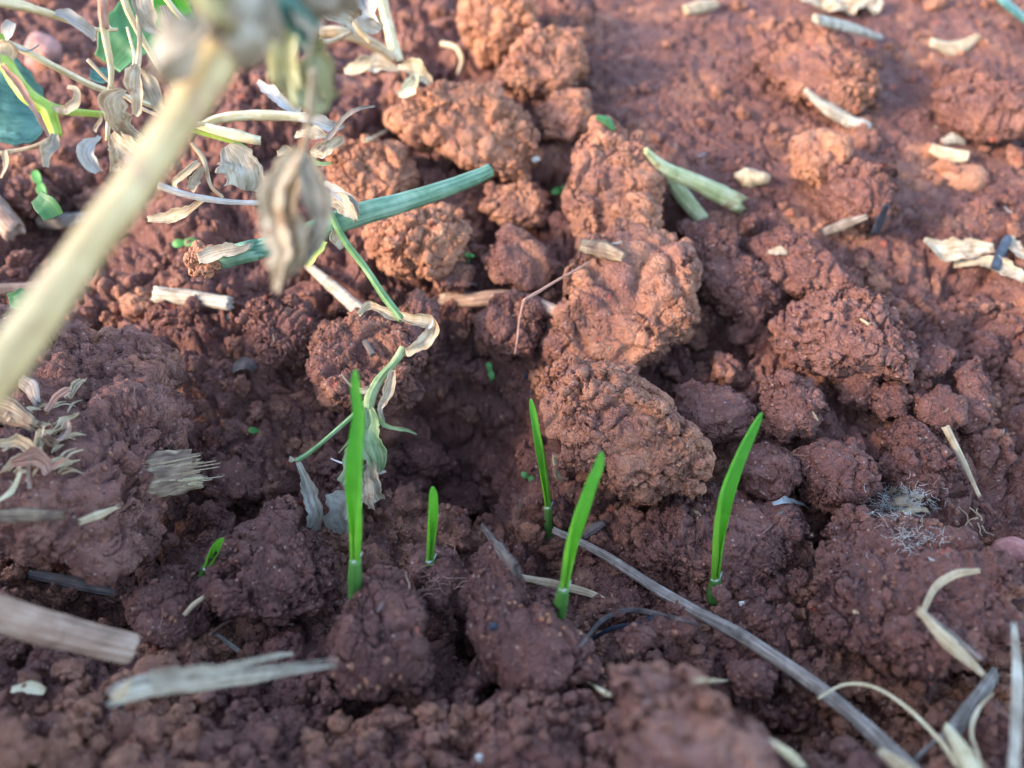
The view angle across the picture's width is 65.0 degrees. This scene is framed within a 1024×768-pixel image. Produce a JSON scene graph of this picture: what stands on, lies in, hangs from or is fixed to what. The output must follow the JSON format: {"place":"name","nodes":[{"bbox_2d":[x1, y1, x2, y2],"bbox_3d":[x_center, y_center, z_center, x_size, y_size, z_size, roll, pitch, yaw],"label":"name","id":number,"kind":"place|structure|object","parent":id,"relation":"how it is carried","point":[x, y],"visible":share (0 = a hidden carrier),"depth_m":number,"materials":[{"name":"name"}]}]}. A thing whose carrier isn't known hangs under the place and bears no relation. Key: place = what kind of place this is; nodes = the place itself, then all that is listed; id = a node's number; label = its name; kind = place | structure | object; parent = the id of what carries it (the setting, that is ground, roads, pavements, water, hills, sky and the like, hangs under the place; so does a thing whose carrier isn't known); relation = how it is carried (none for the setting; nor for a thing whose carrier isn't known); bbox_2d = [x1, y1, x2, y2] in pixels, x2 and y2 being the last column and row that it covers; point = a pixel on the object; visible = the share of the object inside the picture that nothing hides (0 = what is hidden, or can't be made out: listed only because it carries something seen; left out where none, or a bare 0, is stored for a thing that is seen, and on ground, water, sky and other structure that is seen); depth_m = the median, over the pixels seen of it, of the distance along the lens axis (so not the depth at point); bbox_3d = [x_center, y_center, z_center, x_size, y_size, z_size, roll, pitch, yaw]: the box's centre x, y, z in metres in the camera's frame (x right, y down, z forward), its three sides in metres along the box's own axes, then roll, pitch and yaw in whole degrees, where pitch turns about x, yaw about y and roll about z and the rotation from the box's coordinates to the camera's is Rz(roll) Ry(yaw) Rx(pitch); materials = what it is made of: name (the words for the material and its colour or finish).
{"place":"outdoors","nodes":[
{"label":"outdoors","id":0,"kind":"place"},
{"bbox_2d":[0,0,1023,767],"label":"ground","id":1,"kind":"structure","parent":0,"point":[628,42],"depth_m":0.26,"materials":[{"name":"red soil"}]},
{"bbox_2d":[0,196,25,242],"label":"straw tube","id":2,"kind":"object","parent":1,"relation":"on","point":[12,225],"visible":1,"depth_m":0.26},
{"bbox_2d":[0,58,43,146],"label":"green leaf","id":3,"kind":"object","parent":1,"relation":"on","point":[19,124],"visible":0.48,"depth_m":0.20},
{"bbox_2d":[2,170,59,217],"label":"soil clod","id":4,"kind":"object","parent":1,"relation":"on","point":[16,195],"visible":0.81,"depth_m":0.27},
{"bbox_2d":[25,31,62,73],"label":"pink pebble","id":5,"kind":"object","parent":1,"relation":"on","point":[50,46],"visible":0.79,"depth_m":0.34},
{"bbox_2d":[0,0,117,40],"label":"dry stalk","id":6,"kind":"object","parent":1,"relation":"on","point":[77,21],"visible":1,"depth_m":0.17,"materials":[{"name":"plant"}]},
{"bbox_2d":[35,212,86,228],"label":"straw piece","id":7,"kind":"object","parent":1,"relation":"on","point":[68,220],"visible":0.64,"depth_m":0.28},
{"bbox_2d":[0,594,139,663],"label":"thick straw stub","id":8,"kind":"object","parent":1,"relation":"on","point":[29,623],"visible":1,"depth_m":0.13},
{"bbox_2d":[27,570,116,595],"bbox_3d":[-0.101,0.046,0.184,0.019,0.008,0.003,0,38,0],"label":"straw piece","id":9,"kind":"object","parent":1,"relation":"on","point":[69,581],"visible":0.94,"depth_m":0.18,"materials":[{"name":"grey plant"}]},
{"bbox_2d":[0,19,151,107],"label":"dry stalk","id":10,"kind":"object","parent":1,"relation":"on","point":[7,28],"visible":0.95,"depth_m":0.18,"materials":[{"name":"plant"}]},
{"bbox_2d":[0,303,194,585],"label":"soil clod","id":11,"kind":"object","parent":1,"relation":"on","point":[154,411],"visible":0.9,"depth_m":0.17,"materials":[{"name":"soil"}]},
{"bbox_2d":[0,396,43,433],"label":"bark chip","id":12,"kind":"object","parent":11,"relation":"on","point":[21,415],"visible":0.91,"depth_m":0.17,"materials":[{"name":"plant"}]},
{"bbox_2d":[0,507,67,522],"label":"straw piece","id":13,"kind":"object","parent":11,"relation":"on","point":[23,515],"visible":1,"depth_m":0.15,"materials":[{"name":"beige plant"}]},
{"bbox_2d":[0,378,86,500],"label":"leaf debris","id":14,"kind":"object","parent":11,"relation":"on","point":[33,454],"visible":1,"depth_m":0.16,"materials":[{"name":"beige plant"}]},
{"bbox_2d":[0,33,103,167],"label":"lime stem","id":15,"kind":"object","parent":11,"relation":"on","point":[35,102],"visible":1,"depth_m":0.17,"materials":[{"name":"green plant"}]},
{"bbox_2d":[98,0,113,140],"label":"dry stalk","id":16,"kind":"object","parent":15,"relation":"on","point":[103,15],"visible":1,"depth_m":0.17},
{"bbox_2d":[0,26,205,177],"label":"dry stalk","id":17,"kind":"object","parent":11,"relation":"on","point":[5,157],"visible":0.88,"depth_m":0.18,"materials":[{"name":"beige plant"}]},
{"bbox_2d":[76,0,171,173],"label":"dry leaf bunch","id":18,"kind":"object","parent":17,"relation":"hanging from","point":[140,84],"visible":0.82,"depth_m":0.17,"materials":[{"name":"plant"}]},
{"bbox_2d":[147,201,203,222],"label":"dry leaf","id":19,"kind":"object","parent":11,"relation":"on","point":[176,214],"visible":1,"depth_m":0.20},
{"bbox_2d":[172,142,223,197],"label":"dry leaf","id":20,"kind":"object","parent":19,"relation":"on","point":[194,182],"visible":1,"depth_m":0.19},
{"bbox_2d":[143,449,222,497],"bbox_3d":[-0.077,0.020,0.178,0.024,0.009,0.009,-15,40,-18],"label":"rotten stub","id":21,"kind":"object","parent":11,"relation":"on","point":[174,472],"visible":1,"depth_m":0.18,"materials":[{"name":"grey wood"}]},
{"bbox_2d":[94,0,195,72],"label":"green leaf","id":22,"kind":"object","parent":1,"relation":"on","point":[121,49],"visible":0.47,"depth_m":0.22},
{"bbox_2d":[122,564,219,649],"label":"soil clod","id":23,"kind":"object","parent":1,"relation":"on","point":[194,623],"visible":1,"depth_m":0.17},
{"bbox_2d":[0,0,357,408],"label":"cut stem","id":24,"kind":"object","parent":1,"relation":"on","point":[206,52],"visible":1,"depth_m":0.08,"materials":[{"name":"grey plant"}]},
{"bbox_2d":[255,67,333,294],"bbox_3d":[-0.029,-0.027,0.107,0.010,0.029,0.012,0,38,0],"label":"withered leaf cluster","id":25,"kind":"object","parent":24,"relation":"hanging from","point":[293,242],"visible":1,"depth_m":0.11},
{"bbox_2d":[266,26,339,150],"bbox_3d":[-0.029,-0.042,0.112,0.009,0.026,0.008,0,38,0],"label":"withered leaf cluster","id":26,"kind":"object","parent":24,"relation":"hanging from","point":[288,75],"visible":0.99,"depth_m":0.11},
{"bbox_2d":[151,286,234,310],"bbox_3d":[-0.097,-0.026,0.243,0.028,0.005,0.010,0,38,0],"label":"straw piece","id":27,"kind":"object","parent":1,"relation":"on","point":[178,296],"visible":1,"depth_m":0.24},
{"bbox_2d":[183,240,222,278],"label":"soil clod","id":28,"kind":"object","parent":1,"relation":"on","point":[197,269],"visible":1,"depth_m":0.20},
{"bbox_2d":[196,164,493,269],"bbox_3d":[-0.041,-0.042,0.202,0.081,0.023,0.019,-13,40,-16],"label":"green cut stem","id":29,"kind":"object","parent":28,"relation":"on","point":[350,212],"visible":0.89,"depth_m":0.20,"materials":[{"name":"plant"}]},
{"bbox_2d":[158,183,256,205],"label":"white stalk","id":30,"kind":"object","parent":29,"relation":"on","point":[182,193],"visible":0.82,"depth_m":0.19,"materials":[{"name":"plant"}]},
{"bbox_2d":[215,143,263,191],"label":"dry leaf","id":31,"kind":"object","parent":29,"relation":"on","point":[240,166],"visible":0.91,"depth_m":0.20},
{"bbox_2d":[309,105,374,165],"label":"dry leaf","id":32,"kind":"object","parent":29,"relation":"on","point":[328,145],"visible":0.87,"depth_m":0.19,"materials":[{"name":"beige plant"}]},
{"bbox_2d":[106,652,338,707],"bbox_3d":[-0.044,0.046,0.127,0.033,0.021,0.005,-20,42,-24],"label":"split straw","id":33,"kind":"object","parent":1,"relation":"on","point":[186,679],"visible":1,"depth_m":0.12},
{"bbox_2d":[196,123,260,146],"bbox_3d":[-0.076,-0.065,0.211,0.020,0.008,0.004,0,38,0],"label":"straw tube","id":34,"kind":"object","parent":1,"relation":"on","point":[224,134],"visible":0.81,"depth_m":0.21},
{"bbox_2d":[196,494,341,626],"bbox_3d":[-0.052,0.039,0.178,0.029,0.021,0.036,0,38,0],"label":"soil clod","id":35,"kind":"object","parent":1,"relation":"on","point":[292,591],"visible":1,"depth_m":0.17,"materials":[{"name":"soil"}]},
{"bbox_2d":[204,80,344,131],"bbox_3d":[-0.066,-0.076,0.222,0.038,0.011,0.016,-7,39,-9],"label":"straw tube","id":36,"kind":"object","parent":1,"relation":"on","point":[275,94],"visible":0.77,"depth_m":0.22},
{"bbox_2d":[235,290,321,371],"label":"soil clod","id":37,"kind":"object","parent":1,"relation":"on","point":[287,321],"visible":1,"depth_m":0.23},
{"bbox_2d":[304,264,362,311],"bbox_3d":[-0.056,-0.030,0.246,0.003,0.008,0.048,-22,43,-26],"label":"straw piece","id":38,"kind":"object","parent":1,"relation":"on","point":[344,297],"visible":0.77,"depth_m":0.24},
{"bbox_2d":[296,0,379,50],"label":"dry leaf","id":39,"kind":"object","parent":1,"relation":"on","point":[364,10],"visible":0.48,"depth_m":0.22,"materials":[{"name":"plant"}]},
{"bbox_2d":[289,211,439,534],"bbox_3d":[-0.036,-0.001,0.193,0.030,0.063,0.051,8,39,10],"label":"wilted vine","id":40,"kind":"object","parent":1,"relation":"on","point":[335,519],"visible":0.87,"depth_m":0.20,"materials":[{"name":"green plant"}]},
{"bbox_2d":[320,134,420,201],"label":"soil clod","id":41,"kind":"object","parent":1,"relation":"on","point":[349,170],"visible":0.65,"depth_m":0.27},
{"bbox_2d":[321,16,383,43],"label":"dry stalk","id":42,"kind":"object","parent":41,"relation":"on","point":[363,28],"visible":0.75,"depth_m":0.23,"materials":[{"name":"beige plant"}]},
{"bbox_2d":[305,288,439,416],"bbox_3d":[-0.039,-0.007,0.224,0.036,0.028,0.041,0,38,0],"label":"soil clod","id":43,"kind":"object","parent":1,"relation":"on","point":[339,350],"visible":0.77,"depth_m":0.21,"materials":[{"name":"soil"}]},
{"bbox_2d":[326,564,436,702],"bbox_3d":[-0.025,0.048,0.158,0.021,0.020,0.031,0,38,0],"label":"soil clod","id":44,"kind":"object","parent":1,"relation":"on","point":[392,629],"visible":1,"depth_m":0.15,"materials":[{"name":"soil"}]},
{"bbox_2d":[345,370,364,599],"bbox_3d":[-0.029,0.022,0.147,0.007,0.054,0.010,0,38,0],"label":"cereal seedling","id":45,"kind":"object","parent":44,"relation":"on","point":[353,476],"visible":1,"depth_m":0.15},
{"bbox_2d":[361,202,473,280],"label":"soil clod","id":46,"kind":"object","parent":1,"relation":"on","point":[425,227],"visible":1,"depth_m":0.24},
{"bbox_2d":[391,437,458,478],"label":"soil clod","id":47,"kind":"object","parent":1,"relation":"on","point":[429,458],"visible":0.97,"depth_m":0.24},
{"bbox_2d":[407,545,465,616],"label":"soil clod","id":48,"kind":"object","parent":1,"relation":"on","point":[449,564],"visible":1,"depth_m":0.17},
{"bbox_2d":[425,486,437,567],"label":"cereal seedling","id":49,"kind":"object","parent":48,"relation":"on","point":[432,524],"visible":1,"depth_m":0.17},
{"bbox_2d":[432,261,476,293],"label":"soil clod","id":50,"kind":"object","parent":1,"relation":"on","point":[460,276],"visible":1,"depth_m":0.24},
{"bbox_2d":[435,471,486,515],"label":"soil clod","id":51,"kind":"object","parent":1,"relation":"on","point":[461,491],"visible":0.66,"depth_m":0.24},
{"bbox_2d":[383,79,542,182],"bbox_3d":[-0.014,-0.091,0.291,0.055,0.032,0.045,19,42,23],"label":"soil clod","id":52,"kind":"object","parent":1,"relation":"on","point":[501,145],"visible":0.96,"depth_m":0.28,"materials":[{"name":"soil"}]},
{"bbox_2d":[321,0,403,62],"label":"dry stalk","id":53,"kind":"object","parent":52,"relation":"on","point":[392,52],"visible":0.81,"depth_m":0.27,"materials":[{"name":"beige plant"}]},
{"bbox_2d":[344,53,432,97],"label":"dry leaf","id":54,"kind":"object","parent":52,"relation":"on","point":[415,68],"visible":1,"depth_m":0.27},
{"bbox_2d":[461,358,497,384],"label":"soil clod","id":55,"kind":"object","parent":1,"relation":"on","point":[475,372],"visible":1,"depth_m":0.24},
{"bbox_2d":[454,0,537,70],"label":"soil clod","id":56,"kind":"object","parent":1,"relation":"on","point":[490,43],"visible":0.82,"depth_m":0.33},
{"bbox_2d":[437,289,555,315],"bbox_3d":[-0.003,-0.024,0.245,0.054,0.015,0.005,22,43,26],"label":"straw piece","id":57,"kind":"object","parent":1,"relation":"on","point":[473,299],"visible":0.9,"depth_m":0.25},
{"bbox_2d":[473,288,546,361],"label":"soil clod","id":58,"kind":"object","parent":1,"relation":"on","point":[503,324],"visible":0.98,"depth_m":0.23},
{"bbox_2d":[478,180,551,228],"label":"soil clod","id":59,"kind":"object","parent":1,"relation":"on","point":[527,206],"visible":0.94,"depth_m":0.27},
{"bbox_2d":[480,222,560,293],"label":"soil clod","id":60,"kind":"object","parent":1,"relation":"on","point":[536,272],"visible":0.98,"depth_m":0.24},
{"bbox_2d":[458,540,601,695],"bbox_3d":[0.000,0.048,0.160,0.022,0.016,0.039,-24,44,-28],"label":"soil clod","id":61,"kind":"object","parent":1,"relation":"on","point":[523,631],"visible":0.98,"depth_m":0.15,"materials":[{"name":"soil"}]},
{"bbox_2d":[553,452,603,619],"bbox_3d":[0.012,0.031,0.150,0.009,0.044,0.007,0,38,0],"label":"cereal seedling","id":62,"kind":"object","parent":61,"relation":"on","point":[577,525],"visible":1,"depth_m":0.15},
{"bbox_2d":[529,399,553,538],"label":"cereal seedling","id":63,"kind":"object","parent":1,"relation":"on","point":[543,471],"visible":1,"depth_m":0.20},
{"bbox_2d":[494,22,589,101],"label":"soil clod","id":64,"kind":"object","parent":1,"relation":"on","point":[530,65],"visible":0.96,"depth_m":0.31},
{"bbox_2d":[534,87,594,143],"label":"soil clod","id":65,"kind":"object","parent":1,"relation":"on","point":[563,116],"visible":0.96,"depth_m":0.29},
{"bbox_2d":[535,355,641,400],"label":"soil clod","id":66,"kind":"object","parent":1,"relation":"on","point":[548,378],"visible":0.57,"depth_m":0.21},
{"bbox_2d":[561,114,667,249],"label":"soil clod","id":67,"kind":"object","parent":1,"relation":"on","point":[601,153],"visible":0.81,"depth_m":0.26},
{"bbox_2d":[538,192,702,372],"bbox_3d":[0.036,-0.026,0.239,0.044,0.043,0.063,17,41,20],"label":"soil clod","id":68,"kind":"object","parent":1,"relation":"on","point":[633,303],"visible":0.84,"depth_m":0.23,"materials":[{"name":"soil"}]},
{"bbox_2d":[580,239,625,261],"bbox_3d":[0.026,-0.038,0.231,0.013,0.004,0.010,0,38,0],"label":"wood flake","id":69,"kind":"object","parent":68,"relation":"on","point":[604,249],"visible":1,"depth_m":0.23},
{"bbox_2d":[539,360,715,505],"bbox_3d":[0.028,0.012,0.197,0.042,0.032,0.037,0,38,0],"label":"soil clod","id":70,"kind":"object","parent":1,"relation":"on","point":[610,424],"visible":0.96,"depth_m":0.19,"materials":[{"name":"soil"}]},
{"bbox_2d":[614,622,656,656],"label":"soil clod","id":71,"kind":"object","parent":1,"relation":"on","point":[639,638],"visible":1,"depth_m":0.16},
{"bbox_2d":[579,607,700,649],"bbox_3d":[0.023,0.050,0.168,0.030,0.024,0.020,-12,40,-15],"label":"dark curled leaf","id":72,"kind":"object","parent":1,"relation":"on","point":[608,616],"visible":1,"depth_m":0.18,"materials":[{"name":"black plant"}]},
{"bbox_2d":[667,179,707,221],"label":"forked stem","id":73,"kind":"object","parent":1,"relation":"on","point":[689,204],"visible":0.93,"depth_m":0.27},
{"bbox_2d":[607,659,779,767],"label":"soil clod","id":74,"kind":"object","parent":1,"relation":"on","point":[711,738],"visible":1,"depth_m":0.11,"materials":[{"name":"soil"}]},
{"bbox_2d":[643,147,748,214],"bbox_3d":[0.061,-0.067,0.264,0.042,0.027,0.004,-9,39,-11],"label":"forked stem","id":75,"kind":"object","parent":1,"relation":"on","point":[723,195],"visible":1,"depth_m":0.26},
{"bbox_2d":[675,218,740,247],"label":"soil clod","id":76,"kind":"object","parent":1,"relation":"on","point":[698,232],"visible":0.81,"depth_m":0.26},
{"bbox_2d":[674,379,757,445],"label":"soil clod","id":77,"kind":"object","parent":1,"relation":"on","point":[693,403],"visible":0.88,"depth_m":0.21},
{"bbox_2d":[631,482,810,598],"bbox_3d":[0.050,0.037,0.195,0.037,0.018,0.038,28,46,31],"label":"soil clod","id":78,"kind":"object","parent":1,"relation":"on","point":[741,564],"visible":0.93,"depth_m":0.19,"materials":[{"name":"soil"}]},
{"bbox_2d":[706,412,762,605],"bbox_3d":[0.046,0.028,0.168,0.006,0.050,0.008,0,38,0],"label":"cereal seedling","id":79,"kind":"object","parent":78,"relation":"on","point":[727,493],"visible":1,"depth_m":0.17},
{"bbox_2d":[552,527,920,767],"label":"long straw","id":80,"kind":"object","parent":1,"relation":"on","point":[874,735],"visible":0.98,"depth_m":0.16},
{"bbox_2d":[695,236,783,324],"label":"soil clod","id":81,"kind":"object","parent":1,"relation":"on","point":[753,291],"visible":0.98,"depth_m":0.24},
{"bbox_2d":[725,659,778,700],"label":"soil clod","id":82,"kind":"object","parent":1,"relation":"on","point":[747,685],"visible":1,"depth_m":0.15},
{"bbox_2d":[741,440,802,501],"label":"soil clod","id":83,"kind":"object","parent":1,"relation":"on","point":[774,484],"visible":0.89,"depth_m":0.20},
{"bbox_2d":[757,369,828,443],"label":"soil clod","id":84,"kind":"object","parent":1,"relation":"on","point":[792,400],"visible":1,"depth_m":0.21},
{"bbox_2d":[745,223,863,299],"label":"soil clod","id":85,"kind":"object","parent":1,"relation":"on","point":[791,269],"visible":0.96,"depth_m":0.24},
{"bbox_2d":[745,15,881,118],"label":"soil clod","id":86,"kind":"object","parent":1,"relation":"on","point":[785,56],"visible":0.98,"depth_m":0.31,"materials":[{"name":"soil"}]},
{"bbox_2d":[788,128,854,189],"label":"soil clod","id":87,"kind":"object","parent":1,"relation":"on","point":[824,147],"visible":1,"depth_m":0.27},
{"bbox_2d":[803,88,871,129],"bbox_3d":[0.122,-0.103,0.302,0.027,0.014,0.009,0,38,0],"label":"husk","id":88,"kind":"object","parent":1,"relation":"on","point":[835,113],"visible":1,"depth_m":0.30,"materials":[{"name":"plant"}]},
{"bbox_2d":[796,436,882,515],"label":"soil clod","id":89,"kind":"object","parent":1,"relation":"on","point":[842,458],"visible":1,"depth_m":0.19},
{"bbox_2d":[801,0,883,14],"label":"dry leaf","id":90,"kind":"object","parent":1,"relation":"on","point":[850,7],"visible":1,"depth_m":0.38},
{"bbox_2d":[768,286,918,384],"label":"soil clod","id":91,"kind":"object","parent":1,"relation":"on","point":[844,341],"visible":1,"depth_m":0.22,"materials":[{"name":"soil"}]},
{"bbox_2d":[812,13,882,40],"bbox_3d":[0.141,-0.148,0.335,0.004,0.023,0.071,31,48,33],"label":"straw piece","id":92,"kind":"object","parent":1,"relation":"on","point":[835,23],"visible":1,"depth_m":0.33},
{"bbox_2d":[834,371,881,410],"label":"soil clod","id":93,"kind":"object","parent":1,"relation":"on","point":[856,390],"visible":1,"depth_m":0.22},
{"bbox_2d":[816,156,902,231],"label":"soil clod","id":94,"kind":"object","parent":1,"relation":"on","point":[871,189],"visible":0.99,"depth_m":0.26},
{"bbox_2d":[817,682,957,767],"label":"grass stalk","id":95,"kind":"object","parent":1,"relation":"on","point":[936,736],"depth_m":0.14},
{"bbox_2d":[871,380,913,421],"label":"soil clod","id":96,"kind":"object","parent":1,"relation":"on","point":[889,395],"visible":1,"depth_m":0.21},
{"bbox_2d":[864,477,947,529],"bbox_3d":[0.092,0.029,0.191,0.015,0.020,0.033,29,47,32],"label":"white fibre tuft","id":97,"kind":"object","parent":1,"relation":"on","point":[906,496],"visible":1,"depth_m":0.20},
{"bbox_2d":[806,503,1023,682],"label":"soil clod","id":98,"kind":"object","parent":1,"relation":"on","point":[860,585],"visible":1,"depth_m":0.16,"materials":[{"name":"soil"}]},
{"bbox_2d":[915,607,986,678],"bbox_3d":[0.077,0.045,0.141,0.013,0.011,0.007,0,38,0],"label":"straw piece","id":99,"kind":"object","parent":98,"relation":"on","point":[948,642],"visible":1,"depth_m":0.14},
{"bbox_2d":[922,568,980,610],"bbox_3d":[0.083,0.039,0.152,0.015,0.004,0.010,0,38,0],"label":"straw piece","id":100,"kind":"object","parent":98,"relation":"on","point":[939,583],"visible":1,"depth_m":0.15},
{"bbox_2d":[875,414,961,506],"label":"soil clod","id":101,"kind":"object","parent":1,"relation":"on","point":[933,462],"visible":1,"depth_m":0.20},
{"bbox_2d":[913,339,955,380],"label":"soil clod","id":102,"kind":"object","parent":1,"relation":"on","point":[934,354],"visible":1,"depth_m":0.22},
{"bbox_2d":[911,384,967,434],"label":"soil clod","id":103,"kind":"object","parent":1,"relation":"on","point":[954,417],"visible":1,"depth_m":0.21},
{"bbox_2d":[923,237,995,261],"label":"dry leaf","id":104,"kind":"object","parent":1,"relation":"on","point":[951,249],"visible":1,"depth_m":0.26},
{"bbox_2d":[943,722,981,767],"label":"straw piece","id":105,"kind":"object","parent":1,"relation":"on","point":[964,755],"visible":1,"depth_m":0.12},
{"bbox_2d":[939,164,988,192],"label":"smooth stone","id":106,"kind":"object","parent":1,"relation":"on","point":[972,178],"visible":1,"depth_m":0.28,"materials":[{"name":"orange stone"}]},
{"bbox_2d":[938,666,998,752],"bbox_3d":[0.082,0.058,0.144,0.028,0.011,0.003,-29,47,-32],"label":"straw piece","id":107,"kind":"object","parent":1,"relation":"on","point":[983,689],"visible":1,"depth_m":0.14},
{"bbox_2d":[950,355,992,433],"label":"soil clod","id":108,"kind":"object","parent":1,"relation":"on","point":[975,377],"visible":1,"depth_m":0.21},
{"bbox_2d":[930,65,1023,144],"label":"soil clod","id":109,"kind":"object","parent":1,"relation":"on","point":[985,108],"visible":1,"depth_m":0.30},
{"bbox_2d":[954,255,1023,282],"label":"dry leaf","id":110,"kind":"object","parent":1,"relation":"on","point":[1009,269],"visible":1,"depth_m":0.26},
{"bbox_2d":[1008,621,1023,767],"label":"straw piece","id":111,"kind":"object","parent":1,"relation":"on","point":[1016,710],"visible":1,"depth_m":0.12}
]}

